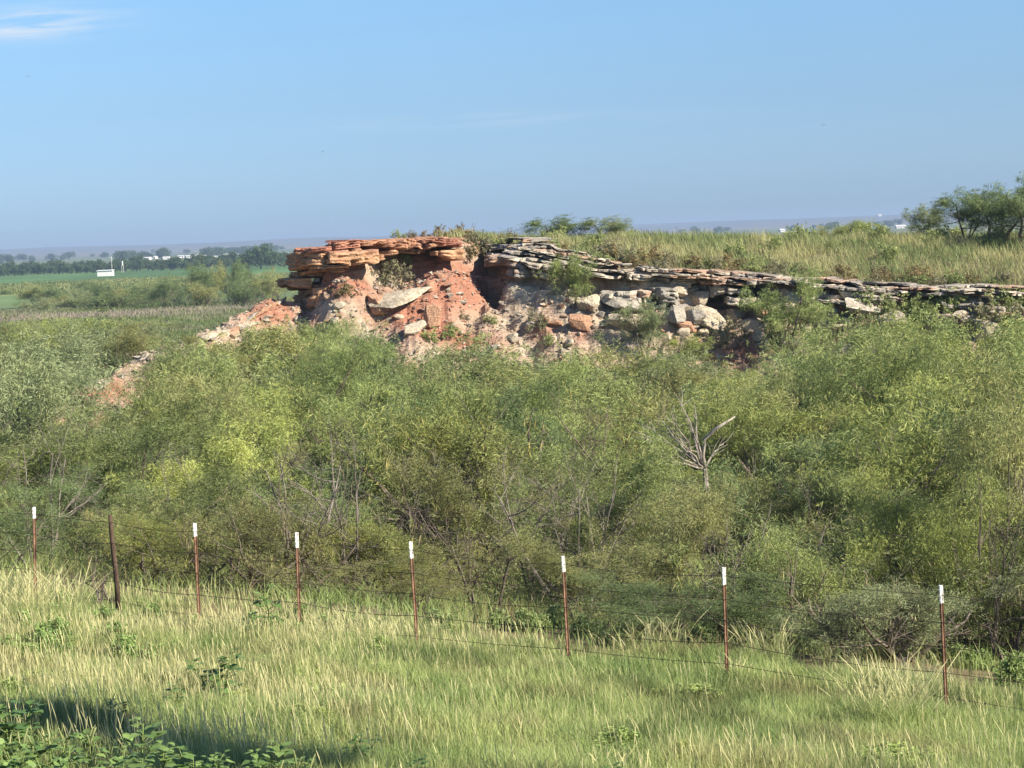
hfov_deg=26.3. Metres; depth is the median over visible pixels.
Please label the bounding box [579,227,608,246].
shrub
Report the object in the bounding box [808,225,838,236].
mesquite bush
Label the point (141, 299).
mesquite bush
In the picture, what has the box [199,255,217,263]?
tree
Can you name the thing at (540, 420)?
mesquite bush
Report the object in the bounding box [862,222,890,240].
shrub
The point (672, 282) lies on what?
boulder
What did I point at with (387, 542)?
mesquite bush
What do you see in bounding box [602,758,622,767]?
broadleaf weed
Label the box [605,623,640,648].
weed clump
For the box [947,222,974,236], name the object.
shrub
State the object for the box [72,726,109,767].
broadleaf weed
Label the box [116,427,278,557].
mesquite bush
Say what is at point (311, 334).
mesquite bush
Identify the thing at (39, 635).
weed clump
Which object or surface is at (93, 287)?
mesquite bush
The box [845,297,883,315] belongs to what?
boulder
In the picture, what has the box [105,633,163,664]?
weed clump
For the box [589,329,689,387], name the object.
mesquite bush
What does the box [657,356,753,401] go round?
mesquite bush
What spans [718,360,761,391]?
mesquite bush
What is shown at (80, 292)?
mesquite bush
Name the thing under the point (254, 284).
mesquite tree
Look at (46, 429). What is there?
mesquite bush
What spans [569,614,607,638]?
weed clump
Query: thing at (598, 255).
shrub
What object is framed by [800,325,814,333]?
boulder
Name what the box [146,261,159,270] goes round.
tree
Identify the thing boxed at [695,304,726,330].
boulder
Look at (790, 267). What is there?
shrub
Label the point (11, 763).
broadleaf weed
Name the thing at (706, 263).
shrub
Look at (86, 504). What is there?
mesquite bush
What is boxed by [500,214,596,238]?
mesquite bush
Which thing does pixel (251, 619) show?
weed clump
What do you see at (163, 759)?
broadleaf weed
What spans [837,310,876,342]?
shrub
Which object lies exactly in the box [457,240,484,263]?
shrub
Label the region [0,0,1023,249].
sky
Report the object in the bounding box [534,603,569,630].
weed clump
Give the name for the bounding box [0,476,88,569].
mesquite bush
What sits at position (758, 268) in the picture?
shrub
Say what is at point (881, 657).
weed clump
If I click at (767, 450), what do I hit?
mesquite bush
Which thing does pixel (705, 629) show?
weed clump
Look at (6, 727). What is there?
broadleaf weed
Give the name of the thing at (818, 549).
dead shrub
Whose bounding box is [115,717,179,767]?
broadleaf weed
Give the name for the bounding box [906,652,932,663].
weed clump
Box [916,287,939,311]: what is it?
shrub
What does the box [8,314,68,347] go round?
mesquite bush
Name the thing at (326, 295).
rubble
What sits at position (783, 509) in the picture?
mesquite bush
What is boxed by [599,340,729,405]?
mesquite bush
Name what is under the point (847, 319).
boulder
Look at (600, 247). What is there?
shrub
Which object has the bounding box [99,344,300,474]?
mesquite bush
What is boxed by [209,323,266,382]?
mesquite bush
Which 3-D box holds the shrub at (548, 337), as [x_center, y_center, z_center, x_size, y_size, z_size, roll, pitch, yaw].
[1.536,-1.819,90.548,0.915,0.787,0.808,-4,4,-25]
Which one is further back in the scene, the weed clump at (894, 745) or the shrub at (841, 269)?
the shrub at (841, 269)
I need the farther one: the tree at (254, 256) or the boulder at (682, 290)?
the tree at (254, 256)
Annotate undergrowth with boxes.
[0,470,1023,675]
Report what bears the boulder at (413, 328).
on the bluff
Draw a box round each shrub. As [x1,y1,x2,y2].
[0,406,116,570]
[65,547,122,605]
[104,338,148,411]
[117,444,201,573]
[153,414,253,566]
[213,409,379,596]
[266,411,395,602]
[331,280,361,298]
[363,429,448,577]
[369,256,396,280]
[375,259,414,289]
[389,228,405,237]
[391,253,413,267]
[406,229,418,237]
[419,325,439,344]
[420,229,431,236]
[423,432,545,576]
[430,500,525,613]
[432,224,451,236]
[438,318,468,342]
[448,420,523,552]
[453,223,470,235]
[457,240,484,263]
[459,309,471,319]
[461,230,475,239]
[463,229,495,257]
[471,439,591,602]
[480,313,498,323]
[483,435,649,618]
[485,234,500,243]
[485,422,601,596]
[496,232,514,243]
[506,230,522,241]
[525,307,549,333]
[534,229,549,237]
[537,332,561,348]
[546,224,566,237]
[550,238,560,251]
[564,393,626,512]
[565,362,624,489]
[577,233,597,248]
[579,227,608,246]
[588,247,613,262]
[592,239,619,257]
[594,239,619,256]
[602,242,617,257]
[613,421,703,574]
[615,266,638,286]
[616,244,629,253]
[616,246,640,266]
[620,368,684,454]
[621,245,646,260]
[627,247,650,264]
[627,253,647,267]
[632,387,734,597]
[647,243,675,262]
[649,249,680,268]
[656,473,746,591]
[658,521,741,627]
[682,251,703,267]
[693,451,870,636]
[698,255,723,268]
[702,251,727,268]
[702,315,751,349]
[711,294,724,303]
[720,251,742,268]
[721,262,741,270]
[723,237,747,256]
[731,256,749,268]
[738,254,766,271]
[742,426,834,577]
[746,464,785,586]
[749,261,763,272]
[753,232,786,252]
[762,257,786,274]
[768,265,789,275]
[782,226,799,236]
[786,261,803,274]
[788,222,816,238]
[789,227,808,242]
[791,262,810,274]
[805,414,955,647]
[812,269,829,282]
[822,237,843,252]
[828,301,864,330]
[832,259,858,276]
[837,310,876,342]
[847,282,894,313]
[848,272,860,278]
[852,222,877,236]
[853,303,886,318]
[856,272,870,285]
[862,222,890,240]
[864,273,885,285]
[865,225,884,237]
[868,309,882,330]
[869,225,892,238]
[869,260,887,276]
[869,269,893,285]
[871,292,916,317]
[874,266,893,278]
[875,239,899,261]
[878,308,920,334]
[896,264,927,281]
[896,271,920,282]
[898,265,917,281]
[898,291,926,316]
[900,262,924,278]
[911,271,927,283]
[911,295,938,321]
[914,265,934,280]
[916,272,931,284]
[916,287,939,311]
[917,230,942,247]
[918,303,958,334]
[920,223,946,237]
[923,276,941,285]
[928,229,943,241]
[930,270,947,283]
[932,286,968,314]
[933,310,965,333]
[934,275,946,284]
[938,225,948,235]
[941,266,961,283]
[945,271,966,283]
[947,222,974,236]
[958,305,996,334]
[959,304,991,331]
[963,271,980,283]
[975,298,996,313]
[979,225,1007,245]
[981,285,1023,316]
[982,276,996,283]
[991,266,1014,284]
[991,301,1023,329]
[997,309,1020,322]
[1005,293,1023,314]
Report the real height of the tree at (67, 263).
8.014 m
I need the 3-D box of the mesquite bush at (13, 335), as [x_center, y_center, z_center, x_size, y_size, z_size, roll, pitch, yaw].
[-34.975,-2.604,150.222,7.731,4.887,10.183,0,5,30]
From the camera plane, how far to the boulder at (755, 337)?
90.10 m
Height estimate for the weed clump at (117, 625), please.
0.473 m
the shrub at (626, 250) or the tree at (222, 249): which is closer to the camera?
the shrub at (626, 250)
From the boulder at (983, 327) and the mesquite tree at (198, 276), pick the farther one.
the mesquite tree at (198, 276)
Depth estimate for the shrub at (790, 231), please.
110.08 m
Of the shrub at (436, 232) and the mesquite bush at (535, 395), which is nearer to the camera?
the mesquite bush at (535, 395)
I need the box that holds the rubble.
[114,270,1005,386]
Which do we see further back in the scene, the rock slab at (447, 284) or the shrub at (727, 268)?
the shrub at (727, 268)
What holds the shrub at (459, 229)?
on the bluff
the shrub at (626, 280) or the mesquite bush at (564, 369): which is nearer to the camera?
the mesquite bush at (564, 369)
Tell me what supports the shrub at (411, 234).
on the bluff
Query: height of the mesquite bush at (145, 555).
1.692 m
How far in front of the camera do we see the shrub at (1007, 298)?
88.75 m
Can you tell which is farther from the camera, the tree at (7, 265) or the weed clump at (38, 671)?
the tree at (7, 265)
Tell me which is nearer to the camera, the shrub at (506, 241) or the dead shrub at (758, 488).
the dead shrub at (758, 488)
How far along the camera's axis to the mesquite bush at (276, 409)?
66.88 m
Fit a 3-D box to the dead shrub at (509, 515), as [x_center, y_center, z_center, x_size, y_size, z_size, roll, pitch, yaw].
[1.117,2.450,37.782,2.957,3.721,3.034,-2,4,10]
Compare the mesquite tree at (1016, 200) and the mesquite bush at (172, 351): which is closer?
the mesquite bush at (172, 351)
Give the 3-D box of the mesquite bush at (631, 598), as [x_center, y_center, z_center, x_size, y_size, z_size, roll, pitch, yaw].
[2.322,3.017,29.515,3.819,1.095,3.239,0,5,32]
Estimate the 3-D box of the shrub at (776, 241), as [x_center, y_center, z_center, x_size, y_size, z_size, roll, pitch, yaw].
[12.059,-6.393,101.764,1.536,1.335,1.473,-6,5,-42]
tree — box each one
[0,253,14,261]
[0,265,8,275]
[2,260,16,274]
[6,267,19,275]
[16,269,27,275]
[17,254,27,260]
[17,260,37,274]
[36,263,48,274]
[44,253,59,259]
[47,266,57,274]
[49,261,71,273]
[50,262,67,273]
[63,251,75,257]
[64,266,74,273]
[72,264,82,272]
[74,264,84,272]
[80,260,97,269]
[83,265,93,272]
[92,261,105,270]
[99,263,110,269]
[100,252,108,256]
[105,260,127,271]
[112,250,131,259]
[119,262,131,271]
[127,250,144,258]
[128,254,144,262]
[130,260,143,270]
[133,258,145,270]
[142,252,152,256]
[144,258,153,270]
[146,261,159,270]
[147,276,193,306]
[152,271,194,308]
[155,247,169,258]
[156,259,170,269]
[164,256,184,269]
[170,252,218,305]
[180,258,229,301]
[182,260,191,268]
[183,282,226,306]
[188,253,208,265]
[191,259,202,267]
[199,247,215,255]
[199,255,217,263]
[209,257,220,267]
[211,247,226,254]
[211,249,224,255]
[217,258,231,267]
[217,258,263,300]
[218,280,269,305]
[223,251,238,260]
[228,269,271,302]
[232,252,259,268]
[233,245,249,253]
[244,243,278,268]
[249,268,284,300]
[257,266,295,301]
[258,242,274,250]
[264,250,285,267]
[276,255,288,266]
[533,249,597,309]
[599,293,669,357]
[649,331,715,365]
[689,226,699,230]
[713,226,723,232]
[736,265,839,365]
[823,221,839,228]
[892,219,903,224]
[899,203,949,232]
[905,188,1011,239]
[944,171,1023,242]
[978,179,1023,243]
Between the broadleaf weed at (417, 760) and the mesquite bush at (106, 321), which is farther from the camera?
the mesquite bush at (106, 321)
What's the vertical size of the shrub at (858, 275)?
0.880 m
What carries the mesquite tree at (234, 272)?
on the ground at (290, 245)
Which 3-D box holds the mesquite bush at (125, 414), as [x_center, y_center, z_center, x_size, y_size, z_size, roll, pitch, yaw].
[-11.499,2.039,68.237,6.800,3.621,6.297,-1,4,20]
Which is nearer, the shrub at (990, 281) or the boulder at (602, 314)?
the boulder at (602, 314)
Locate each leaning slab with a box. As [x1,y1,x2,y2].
[84,378,110,391]
[198,333,218,340]
[228,326,239,334]
[231,321,256,331]
[245,312,263,321]
[253,301,278,318]
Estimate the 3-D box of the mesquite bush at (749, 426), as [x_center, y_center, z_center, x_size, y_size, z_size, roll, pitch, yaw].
[7.238,1.794,52.947,7.956,4.814,6.747,1,5,41]
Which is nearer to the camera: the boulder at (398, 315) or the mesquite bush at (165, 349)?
the mesquite bush at (165, 349)
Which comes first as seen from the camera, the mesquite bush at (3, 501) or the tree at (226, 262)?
the mesquite bush at (3, 501)
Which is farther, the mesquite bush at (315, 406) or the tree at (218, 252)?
the tree at (218, 252)
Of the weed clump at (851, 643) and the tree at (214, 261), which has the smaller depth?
the weed clump at (851, 643)
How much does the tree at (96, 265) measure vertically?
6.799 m
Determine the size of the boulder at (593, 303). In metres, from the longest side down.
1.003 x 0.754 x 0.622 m
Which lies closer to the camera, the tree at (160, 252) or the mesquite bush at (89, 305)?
the mesquite bush at (89, 305)
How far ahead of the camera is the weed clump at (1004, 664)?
26.47 m
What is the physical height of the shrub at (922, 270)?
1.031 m
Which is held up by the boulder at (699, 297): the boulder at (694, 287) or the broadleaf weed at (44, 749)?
the boulder at (694, 287)
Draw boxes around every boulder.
[293,316,304,322]
[330,317,338,324]
[331,301,345,309]
[367,294,391,315]
[394,314,403,318]
[404,320,426,336]
[415,357,429,363]
[423,305,440,326]
[425,281,434,291]
[433,272,443,277]
[486,345,496,352]
[506,333,517,342]
[524,321,535,331]
[547,320,562,325]
[565,338,573,346]
[568,314,592,330]
[576,297,587,310]
[584,294,602,312]
[597,311,605,317]
[600,290,643,310]
[607,313,645,331]
[651,280,688,296]
[666,304,685,323]
[670,273,691,288]
[676,304,687,308]
[676,321,696,332]
[676,328,689,336]
[685,309,705,324]
[688,284,698,291]
[689,291,709,305]
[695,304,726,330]
[697,328,710,335]
[726,308,744,321]
[735,318,763,329]
[752,329,765,340]
[755,336,771,345]
[775,289,801,304]
[775,330,791,340]
[788,336,802,346]
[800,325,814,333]
[803,288,829,302]
[815,322,845,331]
[837,289,864,298]
[837,316,857,322]
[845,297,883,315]
[873,310,904,326]
[951,310,968,317]
[973,319,1000,341]
[993,294,1011,305]
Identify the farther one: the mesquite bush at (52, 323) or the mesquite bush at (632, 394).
the mesquite bush at (52, 323)
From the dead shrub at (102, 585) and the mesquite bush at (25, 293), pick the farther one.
the mesquite bush at (25, 293)
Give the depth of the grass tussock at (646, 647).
26.98 m
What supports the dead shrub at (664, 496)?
on the ground at (290, 245)
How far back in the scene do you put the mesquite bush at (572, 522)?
44.00 m
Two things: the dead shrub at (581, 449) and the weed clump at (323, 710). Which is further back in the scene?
the dead shrub at (581, 449)
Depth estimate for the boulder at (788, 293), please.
91.31 m
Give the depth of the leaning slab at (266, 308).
90.37 m
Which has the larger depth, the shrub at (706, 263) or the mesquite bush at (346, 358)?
the shrub at (706, 263)
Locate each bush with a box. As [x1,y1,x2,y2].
[0,310,43,360]
[0,316,35,333]
[0,319,46,339]
[0,321,37,339]
[0,321,181,445]
[0,325,25,351]
[0,334,16,374]
[0,343,138,546]
[0,344,61,422]
[0,360,93,426]
[0,378,251,561]
[0,401,96,537]
[0,421,65,531]
[0,445,34,523]
[0,455,35,535]
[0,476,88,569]
[0,478,11,544]
[1,316,54,357]
[1,339,48,374]
[1,366,46,433]
[3,313,125,391]
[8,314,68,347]
[11,316,56,337]
[12,280,67,308]
[13,282,53,304]
[15,423,144,556]
[17,297,60,311]
[17,317,89,330]
[18,315,84,338]
[20,458,263,568]
[25,317,115,349]
[30,313,63,332]
[31,288,65,304]
[39,318,93,349]
[40,294,89,308]
[44,298,138,390]
[46,397,145,442]
[46,398,268,519]
[47,296,92,308]
[50,432,93,521]
[62,359,129,392]
[63,451,350,580]
[68,285,95,298]
[68,488,201,576]
[69,295,95,308]
[70,282,83,290]
[74,403,234,526]
[78,294,133,308]
[78,317,113,332]
[79,281,93,290]
[83,282,102,294]
[83,324,184,376]
[85,315,125,339]
[86,286,140,307]
[89,316,157,337]
[89,378,399,566]
[90,290,143,309]
[90,397,185,443]
[91,283,113,296]
[91,499,245,589]
[93,317,204,363]
[99,315,167,358]
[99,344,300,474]
[116,334,265,485]
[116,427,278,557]
[117,288,150,306]
[118,279,154,304]
[123,318,164,337]
[123,318,180,327]
[128,285,159,304]
[129,339,252,386]
[129,407,232,458]
[134,327,182,359]
[143,338,238,394]
[145,337,264,404]
[148,327,199,346]
[162,321,201,328]
[164,314,401,390]
[165,340,310,452]
[175,480,413,599]
[181,374,334,518]
[188,334,247,383]
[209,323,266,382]
[211,466,387,575]
[222,416,310,507]
[224,372,467,532]
[224,497,408,593]
[231,356,363,413]
[237,381,337,489]
[240,321,321,382]
[253,398,483,563]
[261,306,413,458]
[266,378,395,499]
[276,491,487,604]
[282,313,337,356]
[282,323,325,363]
[294,375,410,445]
[295,317,339,342]
[296,332,465,403]
[309,363,660,582]
[310,543,486,615]
[325,382,544,542]
[334,366,400,429]
[342,332,403,359]
[342,364,505,482]
[358,326,546,413]
[361,342,681,522]
[361,356,425,386]
[371,332,586,439]
[377,346,604,503]
[378,440,580,593]
[432,375,632,560]
[447,361,500,379]
[450,429,700,613]
[462,347,679,481]
[464,344,649,403]
[473,342,617,490]
[494,523,694,628]
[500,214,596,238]
[510,490,660,604]
[524,349,710,401]
[526,356,679,501]
[532,344,687,497]
[533,393,761,532]
[534,463,745,582]
[553,563,818,647]
[555,475,754,625]
[563,361,625,371]
[566,213,632,236]
[579,331,712,450]
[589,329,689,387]
[591,368,679,457]
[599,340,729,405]
[604,468,904,626]
[609,428,796,566]
[614,469,839,612]
[620,439,774,608]
[622,389,672,454]
[636,460,817,582]
[641,350,699,380]
[643,366,964,526]
[654,353,819,487]
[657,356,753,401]
[658,380,750,460]
[662,342,849,486]
[664,509,924,655]
[680,375,875,523]
[690,380,1023,625]
[696,361,759,392]
[701,344,841,390]
[717,316,933,464]
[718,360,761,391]
[721,370,765,400]
[742,405,966,575]
[753,311,921,406]
[762,359,1023,592]
[765,552,1023,668]
[777,328,965,437]
[781,306,1018,467]
[795,456,1023,648]
[799,452,1023,660]
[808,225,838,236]
[809,480,1001,562]
[810,486,1023,653]
[816,218,874,237]
[829,328,1023,660]
[842,306,982,369]
[845,308,989,358]
[853,329,970,416]
[854,319,1023,486]
[868,317,929,343]
[871,322,980,367]
[897,520,1023,660]
[915,311,1023,392]
[924,369,1023,533]
[931,444,1023,664]
[936,400,1023,648]
[951,486,1023,655]
[959,316,1022,375]
[962,590,1023,651]
[976,306,1023,431]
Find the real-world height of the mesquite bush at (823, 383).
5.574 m
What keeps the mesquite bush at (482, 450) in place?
on the ground at (290, 245)
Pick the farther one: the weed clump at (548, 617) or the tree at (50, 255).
the tree at (50, 255)
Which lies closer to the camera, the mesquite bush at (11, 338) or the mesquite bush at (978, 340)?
the mesquite bush at (978, 340)
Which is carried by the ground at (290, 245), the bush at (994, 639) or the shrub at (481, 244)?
the bush at (994, 639)
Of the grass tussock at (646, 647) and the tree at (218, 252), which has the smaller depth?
the grass tussock at (646, 647)
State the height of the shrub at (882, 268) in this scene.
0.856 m
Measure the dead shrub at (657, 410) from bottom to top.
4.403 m
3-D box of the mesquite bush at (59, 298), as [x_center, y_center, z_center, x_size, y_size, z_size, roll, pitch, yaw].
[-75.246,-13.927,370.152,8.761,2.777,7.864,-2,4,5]
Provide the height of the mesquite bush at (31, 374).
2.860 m
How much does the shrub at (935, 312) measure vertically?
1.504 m
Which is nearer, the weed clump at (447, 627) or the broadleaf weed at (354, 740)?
the broadleaf weed at (354, 740)
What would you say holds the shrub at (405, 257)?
on the bluff
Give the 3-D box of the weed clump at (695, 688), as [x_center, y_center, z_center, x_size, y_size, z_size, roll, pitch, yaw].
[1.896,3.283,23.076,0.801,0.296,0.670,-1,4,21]
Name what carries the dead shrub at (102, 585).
on the ground at (290, 245)
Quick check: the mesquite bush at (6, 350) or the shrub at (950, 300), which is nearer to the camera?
the shrub at (950, 300)
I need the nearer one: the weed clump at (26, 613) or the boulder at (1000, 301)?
the weed clump at (26, 613)
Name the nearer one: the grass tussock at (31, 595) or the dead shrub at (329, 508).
the grass tussock at (31, 595)
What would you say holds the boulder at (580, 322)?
on the bluff
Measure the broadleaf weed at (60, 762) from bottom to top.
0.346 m
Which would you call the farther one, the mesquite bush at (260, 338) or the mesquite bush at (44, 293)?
the mesquite bush at (44, 293)
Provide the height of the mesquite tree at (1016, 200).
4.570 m
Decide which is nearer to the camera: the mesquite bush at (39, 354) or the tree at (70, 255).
the mesquite bush at (39, 354)
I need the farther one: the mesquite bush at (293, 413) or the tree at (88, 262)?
the tree at (88, 262)
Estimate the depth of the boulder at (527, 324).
91.39 m
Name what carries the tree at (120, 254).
on the ground at (290, 245)
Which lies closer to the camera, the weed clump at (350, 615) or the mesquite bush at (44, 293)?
the weed clump at (350, 615)
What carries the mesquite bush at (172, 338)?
on the ground at (290, 245)
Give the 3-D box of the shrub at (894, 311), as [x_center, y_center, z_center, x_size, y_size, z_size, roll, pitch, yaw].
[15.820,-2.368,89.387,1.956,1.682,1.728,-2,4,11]
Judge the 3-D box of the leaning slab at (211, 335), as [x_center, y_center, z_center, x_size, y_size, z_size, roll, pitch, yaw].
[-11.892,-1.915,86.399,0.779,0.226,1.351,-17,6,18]
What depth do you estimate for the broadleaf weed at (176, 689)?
18.71 m
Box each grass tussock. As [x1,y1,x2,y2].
[0,557,112,627]
[205,608,280,642]
[303,604,410,641]
[372,756,421,767]
[573,740,676,767]
[608,609,708,658]
[714,650,763,682]
[720,617,805,670]
[803,647,961,734]
[873,644,964,705]
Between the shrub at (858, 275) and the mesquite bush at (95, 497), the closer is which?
the mesquite bush at (95, 497)
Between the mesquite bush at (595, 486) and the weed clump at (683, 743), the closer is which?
the weed clump at (683, 743)
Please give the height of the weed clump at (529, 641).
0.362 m
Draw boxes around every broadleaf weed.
[0,700,46,760]
[0,728,36,767]
[0,750,35,767]
[17,719,81,767]
[50,745,88,767]
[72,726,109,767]
[101,693,129,722]
[109,745,145,767]
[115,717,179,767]
[143,740,179,767]
[162,678,189,705]
[165,743,234,767]
[184,647,244,701]
[202,754,228,767]
[241,748,268,767]
[245,584,287,630]
[261,740,298,767]
[280,750,315,767]
[343,734,382,765]
[406,754,427,767]
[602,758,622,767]
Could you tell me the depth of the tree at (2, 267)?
1172.71 m
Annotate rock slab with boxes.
[367,286,430,307]
[441,282,452,286]
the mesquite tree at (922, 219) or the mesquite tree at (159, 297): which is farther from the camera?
the mesquite tree at (159, 297)
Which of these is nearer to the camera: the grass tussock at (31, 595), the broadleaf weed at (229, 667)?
the broadleaf weed at (229, 667)
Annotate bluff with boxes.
[52,236,1023,471]
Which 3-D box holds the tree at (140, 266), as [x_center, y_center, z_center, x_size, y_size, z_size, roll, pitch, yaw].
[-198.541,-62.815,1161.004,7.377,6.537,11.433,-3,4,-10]
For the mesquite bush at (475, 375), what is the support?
on the ground at (290, 245)
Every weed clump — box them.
[0,634,28,658]
[0,676,31,697]
[4,670,53,682]
[7,608,58,629]
[7,621,63,647]
[16,630,60,660]
[36,630,78,657]
[37,616,76,646]
[44,593,73,615]
[49,601,60,617]
[74,675,109,688]
[88,606,122,624]
[91,620,131,642]
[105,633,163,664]
[123,603,165,623]
[182,614,212,624]
[189,621,219,631]
[226,609,262,631]
[232,688,265,697]
[245,700,335,720]
[256,652,288,665]
[261,612,294,626]
[275,604,314,621]
[290,621,320,635]
[290,706,342,734]
[293,669,330,688]
[307,681,357,697]
[315,613,343,627]
[334,610,357,626]
[365,635,391,652]
[368,662,388,679]
[420,606,461,635]
[434,624,458,639]
[484,608,512,629]
[511,607,549,633]
[513,636,542,653]
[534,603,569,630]
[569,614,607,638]
[578,725,650,758]
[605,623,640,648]
[605,626,635,647]
[608,621,648,645]
[636,620,664,639]
[652,682,721,703]
[658,739,700,764]
[672,622,721,648]
[710,627,740,646]
[758,629,784,649]
[771,632,811,654]
[808,638,831,655]
[822,745,904,765]
[829,641,857,659]
[864,645,907,660]
[864,741,947,766]
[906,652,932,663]
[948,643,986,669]
[967,649,991,671]
[988,658,1023,686]
[994,654,1022,666]
[995,653,1023,687]
[999,649,1022,666]
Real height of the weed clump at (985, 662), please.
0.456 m
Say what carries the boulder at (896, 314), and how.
on the bluff
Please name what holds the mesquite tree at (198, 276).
on the ground at (290, 245)
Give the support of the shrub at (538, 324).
on the bluff
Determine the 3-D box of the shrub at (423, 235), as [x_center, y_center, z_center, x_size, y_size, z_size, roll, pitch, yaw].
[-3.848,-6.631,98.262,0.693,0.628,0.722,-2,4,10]
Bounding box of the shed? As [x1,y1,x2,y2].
[97,269,114,275]
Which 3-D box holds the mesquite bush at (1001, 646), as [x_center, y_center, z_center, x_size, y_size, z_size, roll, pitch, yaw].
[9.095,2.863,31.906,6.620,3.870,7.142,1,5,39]
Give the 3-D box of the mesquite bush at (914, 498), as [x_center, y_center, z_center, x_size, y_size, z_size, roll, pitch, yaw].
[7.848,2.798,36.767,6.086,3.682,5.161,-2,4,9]
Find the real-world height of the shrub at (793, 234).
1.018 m
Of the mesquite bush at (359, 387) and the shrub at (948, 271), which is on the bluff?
the shrub at (948, 271)
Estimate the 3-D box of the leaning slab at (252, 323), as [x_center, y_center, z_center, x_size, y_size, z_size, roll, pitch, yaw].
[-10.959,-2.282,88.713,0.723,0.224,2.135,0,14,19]
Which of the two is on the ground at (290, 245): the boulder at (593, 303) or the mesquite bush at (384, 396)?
the mesquite bush at (384, 396)
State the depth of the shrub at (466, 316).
91.61 m
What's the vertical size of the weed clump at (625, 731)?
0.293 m
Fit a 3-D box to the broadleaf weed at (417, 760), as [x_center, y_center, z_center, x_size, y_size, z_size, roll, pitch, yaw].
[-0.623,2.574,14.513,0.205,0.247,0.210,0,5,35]
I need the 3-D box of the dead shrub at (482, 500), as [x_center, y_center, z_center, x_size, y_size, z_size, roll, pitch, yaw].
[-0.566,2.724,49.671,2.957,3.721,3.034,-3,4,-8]
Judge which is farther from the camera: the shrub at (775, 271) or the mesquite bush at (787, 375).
the shrub at (775, 271)
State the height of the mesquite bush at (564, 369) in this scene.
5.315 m
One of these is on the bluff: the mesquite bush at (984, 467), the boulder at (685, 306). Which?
the boulder at (685, 306)
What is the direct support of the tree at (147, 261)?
on the ground at (290, 245)
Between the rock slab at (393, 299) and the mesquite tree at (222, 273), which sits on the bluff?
the rock slab at (393, 299)
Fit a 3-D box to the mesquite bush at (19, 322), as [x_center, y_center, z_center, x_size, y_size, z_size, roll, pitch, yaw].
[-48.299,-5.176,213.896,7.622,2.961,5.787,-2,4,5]
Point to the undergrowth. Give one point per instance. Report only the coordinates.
(325, 596)
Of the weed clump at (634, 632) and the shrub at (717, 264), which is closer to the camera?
the weed clump at (634, 632)
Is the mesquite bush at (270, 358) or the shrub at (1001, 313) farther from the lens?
the shrub at (1001, 313)
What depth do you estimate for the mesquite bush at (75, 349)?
83.38 m
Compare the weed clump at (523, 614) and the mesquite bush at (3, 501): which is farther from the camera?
the mesquite bush at (3, 501)
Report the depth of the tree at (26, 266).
1174.75 m
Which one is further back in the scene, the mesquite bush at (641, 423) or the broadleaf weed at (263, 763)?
the mesquite bush at (641, 423)
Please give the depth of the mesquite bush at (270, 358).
72.70 m
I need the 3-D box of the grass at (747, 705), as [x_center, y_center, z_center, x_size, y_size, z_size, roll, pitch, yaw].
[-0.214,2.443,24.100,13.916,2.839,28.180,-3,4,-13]
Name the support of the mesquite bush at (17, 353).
on the ground at (290, 245)
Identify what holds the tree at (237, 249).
on the ground at (290, 245)
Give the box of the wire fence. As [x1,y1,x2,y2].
[0,507,1023,709]
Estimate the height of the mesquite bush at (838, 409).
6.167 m
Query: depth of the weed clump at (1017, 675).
25.80 m
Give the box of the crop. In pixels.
[0,271,313,294]
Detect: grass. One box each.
[0,297,291,343]
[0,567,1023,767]
[0,570,1023,767]
[103,262,975,443]
[435,227,1023,289]
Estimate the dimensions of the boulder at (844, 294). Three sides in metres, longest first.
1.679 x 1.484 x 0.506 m
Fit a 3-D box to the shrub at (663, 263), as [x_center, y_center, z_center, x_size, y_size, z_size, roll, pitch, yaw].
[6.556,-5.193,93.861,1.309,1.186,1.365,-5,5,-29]
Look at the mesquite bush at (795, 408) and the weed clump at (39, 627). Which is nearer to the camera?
the weed clump at (39, 627)
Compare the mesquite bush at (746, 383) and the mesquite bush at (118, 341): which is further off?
the mesquite bush at (118, 341)
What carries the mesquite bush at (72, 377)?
on the ground at (290, 245)
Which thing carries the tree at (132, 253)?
on the ground at (290, 245)
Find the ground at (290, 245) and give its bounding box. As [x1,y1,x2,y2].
[0,213,1023,767]
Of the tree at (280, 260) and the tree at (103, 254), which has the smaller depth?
the tree at (280, 260)
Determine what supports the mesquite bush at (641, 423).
on the ground at (290, 245)
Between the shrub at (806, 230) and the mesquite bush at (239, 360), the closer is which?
the mesquite bush at (239, 360)
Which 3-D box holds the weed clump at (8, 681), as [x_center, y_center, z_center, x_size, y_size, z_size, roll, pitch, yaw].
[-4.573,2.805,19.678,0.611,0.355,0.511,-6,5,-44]
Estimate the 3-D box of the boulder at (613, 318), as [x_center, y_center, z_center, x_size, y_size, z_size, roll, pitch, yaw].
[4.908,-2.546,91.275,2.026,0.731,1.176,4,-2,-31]
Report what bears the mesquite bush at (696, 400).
on the ground at (290, 245)
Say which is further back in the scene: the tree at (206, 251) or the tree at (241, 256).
the tree at (206, 251)
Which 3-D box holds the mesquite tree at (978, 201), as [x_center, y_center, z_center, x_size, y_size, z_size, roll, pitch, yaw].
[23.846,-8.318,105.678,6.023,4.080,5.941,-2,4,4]
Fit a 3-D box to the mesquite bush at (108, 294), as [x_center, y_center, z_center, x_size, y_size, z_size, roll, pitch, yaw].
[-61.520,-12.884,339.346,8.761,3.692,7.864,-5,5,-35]
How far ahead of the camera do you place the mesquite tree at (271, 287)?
323.81 m
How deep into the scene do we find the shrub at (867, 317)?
89.57 m
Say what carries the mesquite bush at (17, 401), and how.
on the ground at (290, 245)
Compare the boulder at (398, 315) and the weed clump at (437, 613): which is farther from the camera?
the boulder at (398, 315)

